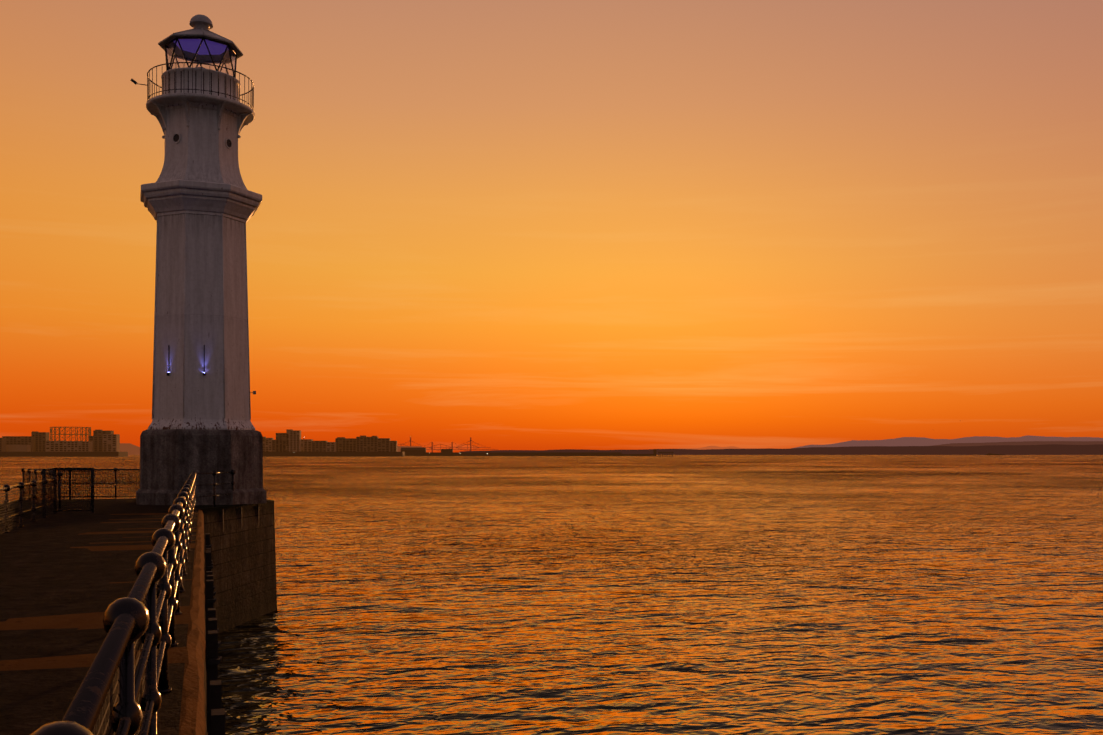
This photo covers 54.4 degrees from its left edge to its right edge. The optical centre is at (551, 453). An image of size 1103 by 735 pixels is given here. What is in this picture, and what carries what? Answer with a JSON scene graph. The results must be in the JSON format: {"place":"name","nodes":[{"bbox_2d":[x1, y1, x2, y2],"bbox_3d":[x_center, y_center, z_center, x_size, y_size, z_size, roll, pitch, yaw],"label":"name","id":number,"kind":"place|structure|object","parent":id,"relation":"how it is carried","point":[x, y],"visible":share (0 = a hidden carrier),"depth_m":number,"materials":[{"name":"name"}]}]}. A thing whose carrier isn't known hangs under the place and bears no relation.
{"place":"outdoors","nodes":[
{"label":"outdoors","id":0,"kind":"place"},
{"bbox_2d":[140,14,261,429],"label":"lighthouse tower","id":1,"kind":"structure","parent":0,"point":[199,200],"depth_m":36.87,"materials":[{"name":"white paint"}]},
{"bbox_2d":[130,62,253,110],"bbox_3d":[-12.695,-12.758,38.033,4.142,1.037,3.620,0,0,-18],"label":"balcony railing","id":2,"kind":"object","parent":1,"relation":"attached to","point":[251,91],"visible":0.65,"depth_m":37.05,"materials":[{"name":"black metal"}]},
{"bbox_2d":[167,345,255,393],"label":"lights","id":3,"kind":"object","parent":1,"relation":"attached to","point":[253,392],"visible":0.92,"depth_m":36.63},
{"bbox_2d":[0,455,1102,734],"bbox_3d":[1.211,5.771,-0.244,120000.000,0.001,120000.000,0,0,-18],"label":"water","id":4,"kind":"structure","parent":0,"point":[734,595],"depth_m":43.44,"materials":[{"name":"orange liquid"}]},
{"bbox_2d":[50,427,90,440],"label":"gasometer frame","id":5,"kind":"object","parent":4,"relation":"on","point":[71,434],"visible":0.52,"depth_m":1924.91,"materials":[{"name":"black metal"}]},
{"bbox_2d":[120,443,139,455],"bbox_3d":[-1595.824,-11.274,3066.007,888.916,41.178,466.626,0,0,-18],"label":"hill","id":6,"kind":"structure","parent":4,"relation":"in","point":[130,449],"depth_m":2960.94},
{"bbox_2d":[0,498,276,734],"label":"pier","id":7,"kind":"structure","parent":4,"relation":"in","point":[67,578],"depth_m":14.55,"materials":[{"name":"concrete"}]},
{"bbox_2d":[0,477,56,533],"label":"railing","id":8,"kind":"object","parent":7,"relation":"on","point":[6,488],"visible":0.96,"depth_m":25.28,"materials":[{"name":"black metal"}]},
{"bbox_2d":[21,468,62,511],"bbox_3d":[-17.192,1.117,36.020,0.159,1.206,9.594,0,0,-32],"label":"railing","id":9,"kind":"object","parent":7,"relation":"on","point":[35,473],"visible":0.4,"depth_m":36.80,"materials":[{"name":"black metal"}]},
{"bbox_2d":[42,468,93,517],"bbox_3d":[-13.531,1.058,30.088,1.090,1.325,2.285,0,0,-18],"label":"railing","id":10,"kind":"object","parent":7,"relation":"on","point":[45,474],"visible":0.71,"depth_m":31.11,"materials":[{"name":"black metal"}]},
{"bbox_2d":[24,468,139,499],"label":"railing","id":11,"kind":"object","parent":7,"relation":"on","point":[115,470],"visible":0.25,"depth_m":40.85,"materials":[{"name":"black metal"}]},
{"bbox_2d":[30,471,196,734],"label":"railing","id":12,"kind":"object","parent":7,"relation":"on","point":[129,619],"visible":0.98,"depth_m":4.96,"materials":[{"name":"black metal"}]},
{"bbox_2d":[136,429,266,504],"bbox_3d":[-12.447,0.451,38.113,4.406,2.580,4.406,0,0,-18],"label":"lighthouse base","id":13,"kind":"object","parent":7,"relation":"on","point":[171,460],"depth_m":36.35,"materials":[{"name":"grey stone"}]},
{"bbox_2d":[205,533,225,734],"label":"fenders","id":14,"kind":"object","parent":7,"relation":"attached to","point":[215,714],"visible":1,"depth_m":13.57,"materials":[{"name":"metal"}]},
{"bbox_2d":[196,470,234,506],"bbox_3d":[-11.009,1.127,35.066,0.163,1.186,3.182,0,0,6],"label":"railing","id":15,"kind":"object","parent":7,"relation":"on","point":[214,473],"visible":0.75,"depth_m":35.00,"materials":[{"name":"black metal"}]},
{"bbox_2d":[0,429,673,456],"bbox_3d":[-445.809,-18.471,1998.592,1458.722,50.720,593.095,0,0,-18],"label":"shore buildings","id":16,"kind":"structure","parent":4,"relation":"on","point":[288,443],"depth_m":1811.46,"materials":[{"name":"brown concrete"}]},
{"bbox_2d":[397,446,422,451],"bbox_3d":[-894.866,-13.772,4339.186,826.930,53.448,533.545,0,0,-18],"label":"hill","id":17,"kind":"structure","parent":4,"relation":"on","point":[399,448],"depth_m":4182.42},
{"bbox_2d":[398,437,497,451],"bbox_3d":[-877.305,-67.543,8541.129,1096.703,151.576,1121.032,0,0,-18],"label":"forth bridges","id":18,"kind":"structure","parent":4,"relation":"on","point":[458,447],"depth_m":8087.77,"materials":[{"name":"brown metal"}]},
{"bbox_2d":[0,0,1102,451],"label":"sky","id":19,"kind":"structure","parent":0,"point":[498,224],"materials":[{"name":"orange"}]},
{"bbox_2d":[679,446,763,449],"bbox_3d":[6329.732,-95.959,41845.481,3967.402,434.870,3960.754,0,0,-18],"label":"distant hill peaks","id":20,"kind":"object","parent":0,"point":[715,447],"visible":0.21,"depth_m":40241.01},
{"bbox_2d":[460,444,1102,454],"bbox_3d":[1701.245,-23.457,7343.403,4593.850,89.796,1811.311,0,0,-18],"label":"distant shoreline","id":21,"kind":"structure","parent":0,"point":[1061,449],"depth_m":7081.73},
{"bbox_2d":[795,435,1102,447],"bbox_3d":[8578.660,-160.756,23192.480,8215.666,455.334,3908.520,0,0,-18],"label":"hills","id":22,"kind":"structure","parent":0,"point":[912,441],"depth_m":22293.37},
{"bbox_2d":[933,441,1102,445],"bbox_3d":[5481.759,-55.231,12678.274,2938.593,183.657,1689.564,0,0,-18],"label":"hills","id":23,"kind":"structure","parent":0,"point":[1035,443],"depth_m":12196.41,"materials":[{"name":"purple"}]}
]}

